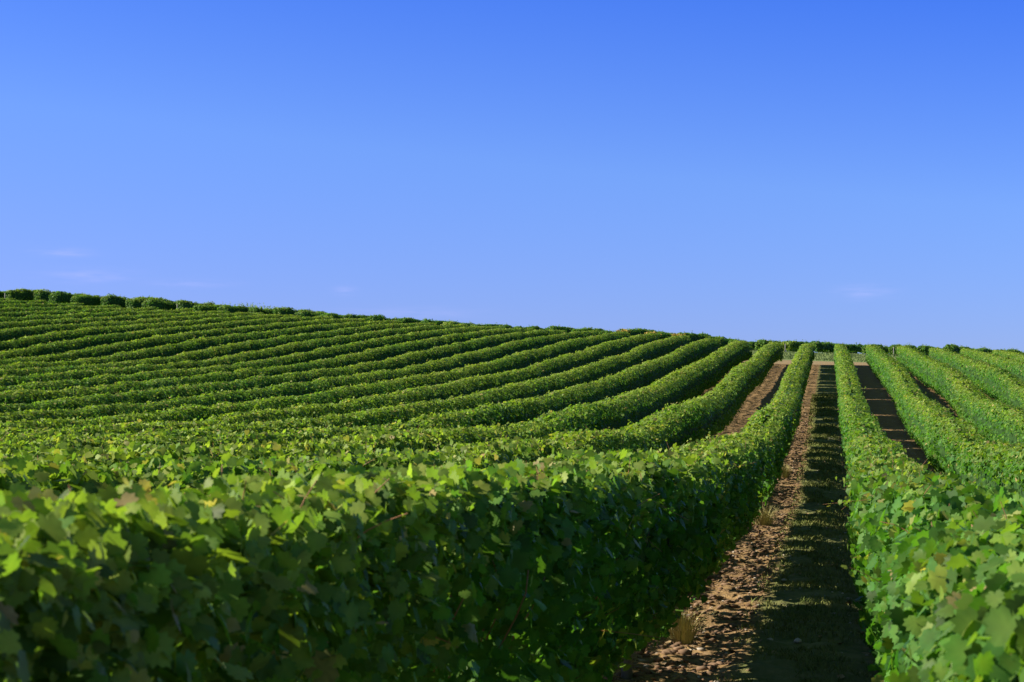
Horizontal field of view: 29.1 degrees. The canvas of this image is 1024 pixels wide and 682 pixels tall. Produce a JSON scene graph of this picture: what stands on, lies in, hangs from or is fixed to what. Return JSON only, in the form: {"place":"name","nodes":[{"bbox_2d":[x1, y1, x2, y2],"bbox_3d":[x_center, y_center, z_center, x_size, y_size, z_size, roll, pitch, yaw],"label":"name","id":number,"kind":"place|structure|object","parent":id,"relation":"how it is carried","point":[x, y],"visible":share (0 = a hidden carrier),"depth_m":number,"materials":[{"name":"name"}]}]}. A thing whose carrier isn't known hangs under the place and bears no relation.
{"place":"outdoors","nodes":[
{"label":"outdoors","id":0,"kind":"place"},
{"bbox_2d":[0,0,1023,353],"label":"sky","id":1,"kind":"structure","parent":0,"point":[839,171],"materials":[{"name":"blue"}]},
{"bbox_2d":[297,353,993,681],"bbox_3d":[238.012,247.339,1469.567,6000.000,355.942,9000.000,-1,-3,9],"label":"ground","id":2,"kind":"structure","parent":0,"point":[821,378],"depth_m":19.82,"materials":[{"name":"brown soil"}]},
{"bbox_2d":[0,291,7,297],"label":"vine row","id":3,"kind":"object","parent":2,"relation":"on","point":[2,294],"visible":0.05,"depth_m":160.66,"materials":[{"name":"green plant"}]},
{"bbox_2d":[0,297,15,300],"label":"vine row","id":4,"kind":"object","parent":2,"relation":"on","point":[2,298],"visible":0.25,"depth_m":119.93,"materials":[{"name":"green plant"}]},
{"bbox_2d":[4,288,37,300],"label":"vine row","id":5,"kind":"object","parent":2,"relation":"on","point":[25,294],"visible":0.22,"depth_m":159.97,"materials":[{"name":"green plant"}]},
{"bbox_2d":[0,299,47,304],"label":"vine row","id":6,"kind":"object","parent":2,"relation":"on","point":[16,301],"visible":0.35,"depth_m":116.73,"materials":[{"name":"green plant"}]},
{"bbox_2d":[0,302,83,308],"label":"vine row","id":7,"kind":"object","parent":2,"relation":"on","point":[36,304],"visible":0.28,"depth_m":114.15,"materials":[{"name":"green plant"}]},
{"bbox_2d":[0,304,120,312],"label":"vine row","id":8,"kind":"object","parent":2,"relation":"on","point":[38,309],"visible":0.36,"depth_m":111.11,"materials":[{"name":"green plant"}]},
{"bbox_2d":[48,291,86,303],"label":"vine row","id":9,"kind":"object","parent":2,"relation":"on","point":[58,297],"visible":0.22,"depth_m":158.27,"materials":[{"name":"green plant"}]},
{"bbox_2d":[33,288,101,301],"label":"vine row","id":10,"kind":"object","parent":2,"relation":"on","point":[42,294],"visible":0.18,"depth_m":160.12,"materials":[{"name":"green plant"}]},
{"bbox_2d":[0,306,157,317],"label":"vine row","id":11,"kind":"object","parent":2,"relation":"on","point":[41,312],"visible":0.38,"depth_m":108.41,"materials":[{"name":"green plant"}]},
{"bbox_2d":[71,294,105,306],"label":"vine row","id":12,"kind":"object","parent":2,"relation":"on","point":[89,300],"visible":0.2,"depth_m":158.13,"materials":[{"name":"green plant"}]},
{"bbox_2d":[0,308,193,321],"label":"vine row","id":13,"kind":"object","parent":2,"relation":"on","point":[80,315],"visible":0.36,"depth_m":105.51,"materials":[{"name":"green plant"}]},
{"bbox_2d":[0,310,228,329],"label":"vine row","id":14,"kind":"object","parent":2,"relation":"on","point":[27,323],"visible":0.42,"depth_m":100.97,"materials":[{"name":"green plant"}]},
{"bbox_2d":[0,312,263,341],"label":"vine row","id":15,"kind":"object","parent":2,"relation":"on","point":[16,333],"visible":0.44,"depth_m":95.22,"materials":[{"name":"green plant"}]},
{"bbox_2d":[100,293,174,307],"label":"vine row","id":16,"kind":"object","parent":2,"relation":"on","point":[110,299],"visible":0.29,"depth_m":158.87,"materials":[{"name":"green plant"}]},
{"bbox_2d":[125,296,172,309],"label":"vine row","id":17,"kind":"object","parent":2,"relation":"on","point":[134,303],"visible":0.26,"depth_m":158.48,"materials":[{"name":"green plant"}]},
{"bbox_2d":[0,313,298,350],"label":"vine row","id":18,"kind":"object","parent":2,"relation":"on","point":[28,341],"visible":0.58,"depth_m":91.29,"materials":[{"name":"green plant"}]},
{"bbox_2d":[141,298,178,309],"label":"vine row","id":19,"kind":"object","parent":2,"relation":"on","point":[160,304],"visible":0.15,"depth_m":157.14,"materials":[{"name":"green plant"}]},
{"bbox_2d":[0,315,333,360],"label":"vine row","id":20,"kind":"object","parent":2,"relation":"on","point":[55,347],"visible":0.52,"depth_m":87.98,"materials":[{"name":"green plant"}]},
{"bbox_2d":[0,318,367,365],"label":"vine row","id":21,"kind":"object","parent":2,"relation":"on","point":[153,341],"visible":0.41,"depth_m":86.78,"materials":[{"name":"green plant"}]},
{"bbox_2d":[175,299,221,309],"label":"vine row","id":22,"kind":"object","parent":2,"relation":"on","point":[185,304],"visible":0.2,"depth_m":158.38,"materials":[{"name":"green plant"}]},
{"bbox_2d":[0,320,401,370],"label":"vine row","id":23,"kind":"object","parent":2,"relation":"on","point":[169,350],"visible":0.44,"depth_m":85.07,"materials":[{"name":"green plant"}]},
{"bbox_2d":[192,304,233,311],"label":"vine row","id":24,"kind":"object","parent":2,"relation":"on","point":[201,307],"visible":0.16,"depth_m":156.49,"materials":[{"name":"green plant"}]},
{"bbox_2d":[0,322,436,379],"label":"vine row","id":25,"kind":"object","parent":2,"relation":"on","point":[228,349],"visible":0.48,"depth_m":83.08,"materials":[{"name":"green plant"}]},
{"bbox_2d":[0,323,467,386],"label":"vine row","id":26,"kind":"object","parent":2,"relation":"on","point":[262,354],"visible":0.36,"depth_m":77.69,"materials":[{"name":"green plant"}]},
{"bbox_2d":[0,326,500,395],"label":"vine row","id":27,"kind":"object","parent":2,"relation":"on","point":[332,351],"visible":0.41,"depth_m":74.62,"materials":[{"name":"green plant"}]},
{"bbox_2d":[217,302,295,313],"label":"vine row","id":28,"kind":"object","parent":2,"relation":"on","point":[232,309],"visible":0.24,"depth_m":156.84,"materials":[{"name":"green plant"}]},
{"bbox_2d":[0,328,534,404],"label":"vine row","id":29,"kind":"object","parent":2,"relation":"on","point":[27,396],"visible":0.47,"depth_m":66.51,"materials":[{"name":"green plant"}]},
{"bbox_2d":[248,305,312,314],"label":"vine row","id":30,"kind":"object","parent":2,"relation":"on","point":[253,309],"visible":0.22,"depth_m":157.64,"materials":[{"name":"green plant"}]},
{"bbox_2d":[0,329,566,415],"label":"vine row","id":31,"kind":"object","parent":2,"relation":"on","point":[434,353],"visible":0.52,"depth_m":61.64,"materials":[{"name":"green plant"}]},
{"bbox_2d":[0,330,598,422],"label":"vine row","id":32,"kind":"object","parent":2,"relation":"on","point":[447,364],"visible":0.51,"depth_m":57.50,"materials":[{"name":"green plant"}]},
{"bbox_2d":[273,307,341,315],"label":"vine row","id":33,"kind":"object","parent":2,"relation":"on","point":[285,310],"visible":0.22,"depth_m":157.63,"materials":[{"name":"green plant"}]},
{"bbox_2d":[294,309,334,317],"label":"vine row","id":34,"kind":"object","parent":2,"relation":"on","point":[302,313],"visible":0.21,"depth_m":156.38,"materials":[{"name":"green plant"}]},
{"bbox_2d":[0,331,629,429],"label":"vine row","id":35,"kind":"object","parent":2,"relation":"on","point":[514,361],"visible":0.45,"depth_m":54.43,"materials":[{"name":"green plant"}]},
{"bbox_2d":[0,333,659,437],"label":"vine row","id":36,"kind":"object","parent":2,"relation":"on","point":[537,370],"visible":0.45,"depth_m":52.15,"materials":[{"name":"green plant"}]},
{"bbox_2d":[321,313,345,318],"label":"vine row","id":37,"kind":"object","parent":2,"relation":"on","point":[336,315],"visible":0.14,"depth_m":156.07,"materials":[{"name":"green plant"}]},
{"bbox_2d":[0,335,690,442],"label":"vine row","id":38,"kind":"object","parent":2,"relation":"on","point":[587,374],"visible":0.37,"depth_m":46.87,"materials":[{"name":"green plant"}]},
{"bbox_2d":[343,314,370,318],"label":"vine row","id":39,"kind":"object","parent":2,"relation":"on","point":[356,316],"visible":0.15,"depth_m":155.07,"materials":[{"name":"green plant"}]},
{"bbox_2d":[0,338,721,455],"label":"vine row","id":40,"kind":"object","parent":2,"relation":"on","point":[629,379],"visible":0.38,"depth_m":41.29,"materials":[{"name":"green plant"}]},
{"bbox_2d":[0,340,752,467],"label":"vine row","id":41,"kind":"object","parent":2,"relation":"on","point":[693,379],"visible":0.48,"depth_m":28.15,"materials":[{"name":"green plant"}]},
{"bbox_2d":[0,342,783,629],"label":"vine row","id":42,"kind":"object","parent":2,"relation":"on","point":[718,406],"visible":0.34,"depth_m":17.23,"materials":[{"name":"green plant"}]},
{"bbox_2d":[367,313,433,321],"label":"vine row","id":43,"kind":"object","parent":2,"relation":"on","point":[373,317],"visible":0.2,"depth_m":154.19,"materials":[{"name":"green plant"}]},
{"bbox_2d":[0,343,814,681],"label":"vine row","id":44,"kind":"object","parent":2,"relation":"on","point":[582,565],"visible":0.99,"depth_m":4.61,"materials":[{"name":"green plant"}]},
{"bbox_2d":[396,317,435,322],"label":"vine row","id":45,"kind":"object","parent":2,"relation":"on","point":[407,320],"visible":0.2,"depth_m":155.19,"materials":[{"name":"green plant"}]},
{"bbox_2d":[420,318,481,325],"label":"vine row","id":46,"kind":"object","parent":2,"relation":"on","point":[429,321],"visible":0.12,"depth_m":155.35,"materials":[{"name":"green plant"}]},
{"bbox_2d":[443,321,482,326],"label":"vine row","id":47,"kind":"object","parent":2,"relation":"on","point":[454,323],"visible":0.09,"depth_m":153.42,"materials":[{"name":"green plant"}]},
{"bbox_2d":[470,324,505,326],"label":"vine row","id":48,"kind":"object","parent":2,"relation":"on","point":[490,325],"visible":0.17,"depth_m":155.08,"materials":[{"name":"green plant"}]},
{"bbox_2d":[499,324,522,328],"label":"vine row","id":49,"kind":"object","parent":2,"relation":"on","point":[505,326],"visible":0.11,"depth_m":154.03,"materials":[{"name":"green plant"}]},
{"bbox_2d":[523,325,548,329],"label":"vine row","id":50,"kind":"object","parent":2,"relation":"on","point":[536,327],"visible":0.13,"depth_m":154.43,"materials":[{"name":"green plant"}]},
{"bbox_2d":[545,324,606,332],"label":"vine row","id":51,"kind":"object","parent":2,"relation":"on","point":[567,328],"visible":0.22,"depth_m":152.66,"materials":[{"name":"green plant"}]},
{"bbox_2d":[571,327,615,331],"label":"vine row","id":52,"kind":"object","parent":2,"relation":"on","point":[587,329],"visible":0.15,"depth_m":153.30,"materials":[{"name":"green plant"}]},
{"bbox_2d":[599,329,616,334],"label":"vine row","id":53,"kind":"object","parent":2,"relation":"on","point":[603,332],"visible":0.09,"depth_m":152.36,"materials":[{"name":"green plant"}]},
{"bbox_2d":[616,328,671,335],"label":"vine row","id":54,"kind":"object","parent":2,"relation":"on","point":[634,332],"visible":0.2,"depth_m":148.74,"materials":[{"name":"green plant"}]},
{"bbox_2d":[644,331,719,347],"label":"vine row","id":55,"kind":"object","parent":2,"relation":"on","point":[663,335],"visible":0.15,"depth_m":148.24,"materials":[{"name":"green plant"}]},
{"bbox_2d":[666,605,717,644],"bbox_3d":[1.191,2.019,14.110,0.812,0.351,0.830,1,-3,-19],"label":"grass tuft","id":56,"kind":"object","parent":2,"relation":"on","point":[682,633],"visible":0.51,"depth_m":14.01,"materials":[{"name":"plant"}]},
{"bbox_2d":[671,330,739,346],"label":"vine row","id":57,"kind":"object","parent":2,"relation":"on","point":[696,337],"visible":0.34,"depth_m":149.10,"materials":[{"name":"green plant"}]},
{"bbox_2d":[604,416,811,681],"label":"soil clods","id":58,"kind":"object","parent":2,"relation":"on","point":[669,670],"visible":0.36,"depth_m":17.02,"materials":[{"name":"brown soil"}]},
{"bbox_2d":[704,336,756,349],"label":"vine row","id":59,"kind":"object","parent":2,"relation":"on","point":[724,342],"visible":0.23,"depth_m":152.93,"materials":[{"name":"green plant"}]},
{"bbox_2d":[729,339,757,348],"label":"vine row","id":60,"kind":"object","parent":2,"relation":"on","point":[753,343],"visible":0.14,"depth_m":153.59,"materials":[{"name":"green plant"}]},
{"bbox_2d":[617,402,871,681],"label":"leaf litter","id":61,"kind":"object","parent":2,"relation":"on","point":[750,644],"visible":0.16,"depth_m":17.15,"materials":[{"name":"brown plant"}]},
{"bbox_2d":[755,502,785,525],"bbox_3d":[3.736,2.551,29.209,0.888,0.412,0.923,-1,-3,9],"label":"grass tuft","id":62,"kind":"object","parent":2,"relation":"on","point":[764,518],"visible":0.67,"depth_m":29.16,"materials":[{"name":"plant"}]},
{"bbox_2d":[755,339,797,351],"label":"vine row","id":63,"kind":"object","parent":2,"relation":"on","point":[758,344],"visible":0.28,"depth_m":149.60,"materials":[{"name":"green plant"}]},
{"bbox_2d":[643,399,924,681],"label":"stones","id":64,"kind":"object","parent":2,"relation":"on","point":[797,640],"visible":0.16,"depth_m":17.81,"materials":[{"name":"beige stone"}]},
{"bbox_2d":[781,462,797,477],"bbox_3d":[5.766,2.721,42.006,0.778,0.431,0.925,1,-3,-23],"label":"grass tuft","id":65,"kind":"object","parent":2,"relation":"on","point":[785,474],"visible":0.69,"depth_m":41.92,"materials":[{"name":"plant"}]},
{"bbox_2d":[710,393,876,681],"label":"lane grass","id":66,"kind":"structure","parent":2,"relation":"on","point":[824,409],"depth_m":20.81,"materials":[{"name":"green plant"}]},
{"bbox_2d":[781,339,832,352],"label":"vine row","id":67,"kind":"object","parent":2,"relation":"on","point":[788,345],"visible":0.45,"depth_m":148.52,"materials":[{"name":"green plant"}]},
{"bbox_2d":[808,340,858,353],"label":"vine row","id":68,"kind":"object","parent":2,"relation":"on","point":[826,346],"visible":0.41,"depth_m":152.07,"materials":[{"name":"green plant"}]},
{"bbox_2d":[833,342,865,353],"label":"vine row","id":69,"kind":"object","parent":2,"relation":"on","point":[854,347],"visible":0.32,"depth_m":151.43,"materials":[{"name":"green plant"}]},
{"bbox_2d":[861,343,898,354],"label":"vine row","id":70,"kind":"object","parent":2,"relation":"on","point":[883,347],"visible":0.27,"depth_m":151.05,"materials":[{"name":"green plant"}]},
{"bbox_2d":[888,342,928,355],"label":"vine row","id":71,"kind":"object","parent":2,"relation":"on","point":[893,348],"visible":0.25,"depth_m":148.54,"materials":[{"name":"green plant"}]},
{"bbox_2d":[822,343,1023,681],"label":"vine row","id":72,"kind":"object","parent":2,"relation":"on","point":[936,572],"visible":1,"depth_m":5.84,"materials":[{"name":"green plant"}]},
{"bbox_2d":[916,344,943,354],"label":"vine row","id":73,"kind":"object","parent":2,"relation":"on","point":[923,348],"visible":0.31,"depth_m":147.72,"materials":[{"name":"green plant"}]},
{"bbox_2d":[865,344,1023,497],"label":"vine row","id":74,"kind":"object","parent":2,"relation":"on","point":[965,451],"visible":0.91,"depth_m":42.73,"materials":[{"name":"green plant"}]},
{"bbox_2d":[943,343,974,353],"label":"vine row","id":75,"kind":"object","parent":2,"relation":"on","point":[955,348],"visible":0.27,"depth_m":148.03,"materials":[{"name":"green plant"}]},
{"bbox_2d":[896,345,1023,443],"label":"vine row","id":76,"kind":"object","parent":2,"relation":"on","point":[997,420],"visible":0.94,"depth_m":66.51,"materials":[{"name":"green plant"}]},
{"bbox_2d":[928,347,1023,408],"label":"vine row","id":77,"kind":"object","parent":2,"relation":"on","point":[999,383],"visible":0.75,"depth_m":80.67,"materials":[{"name":"green plant"}]},
{"bbox_2d":[976,346,991,352],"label":"vine row","id":78,"kind":"object","parent":2,"relation":"on","point":[985,349],"visible":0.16,"depth_m":147.41,"materials":[{"name":"green plant"}]},
{"bbox_2d":[960,348,1023,385],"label":"vine row","id":79,"kind":"object","parent":2,"relation":"on","point":[1013,366],"visible":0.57,"depth_m":99.35,"materials":[{"name":"green plant"}]},
{"bbox_2d":[992,348,1023,360],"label":"vine row","id":80,"kind":"object","parent":2,"relation":"on","point":[1015,355],"visible":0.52,"depth_m":115.33,"materials":[{"name":"green plant"}]},
{"bbox_2d":[1004,348,1023,353],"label":"vine row","id":81,"kind":"object","parent":2,"relation":"on","point":[1015,350],"visible":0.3,"depth_m":147.35,"materials":[{"name":"green plant"}]},
{"bbox_2d":[750,350,930,361],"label":"headland grass","id":82,"kind":"structure","parent":0,"point":[860,356],"depth_m":140.32,"materials":[{"name":"green plant"}]}
]}

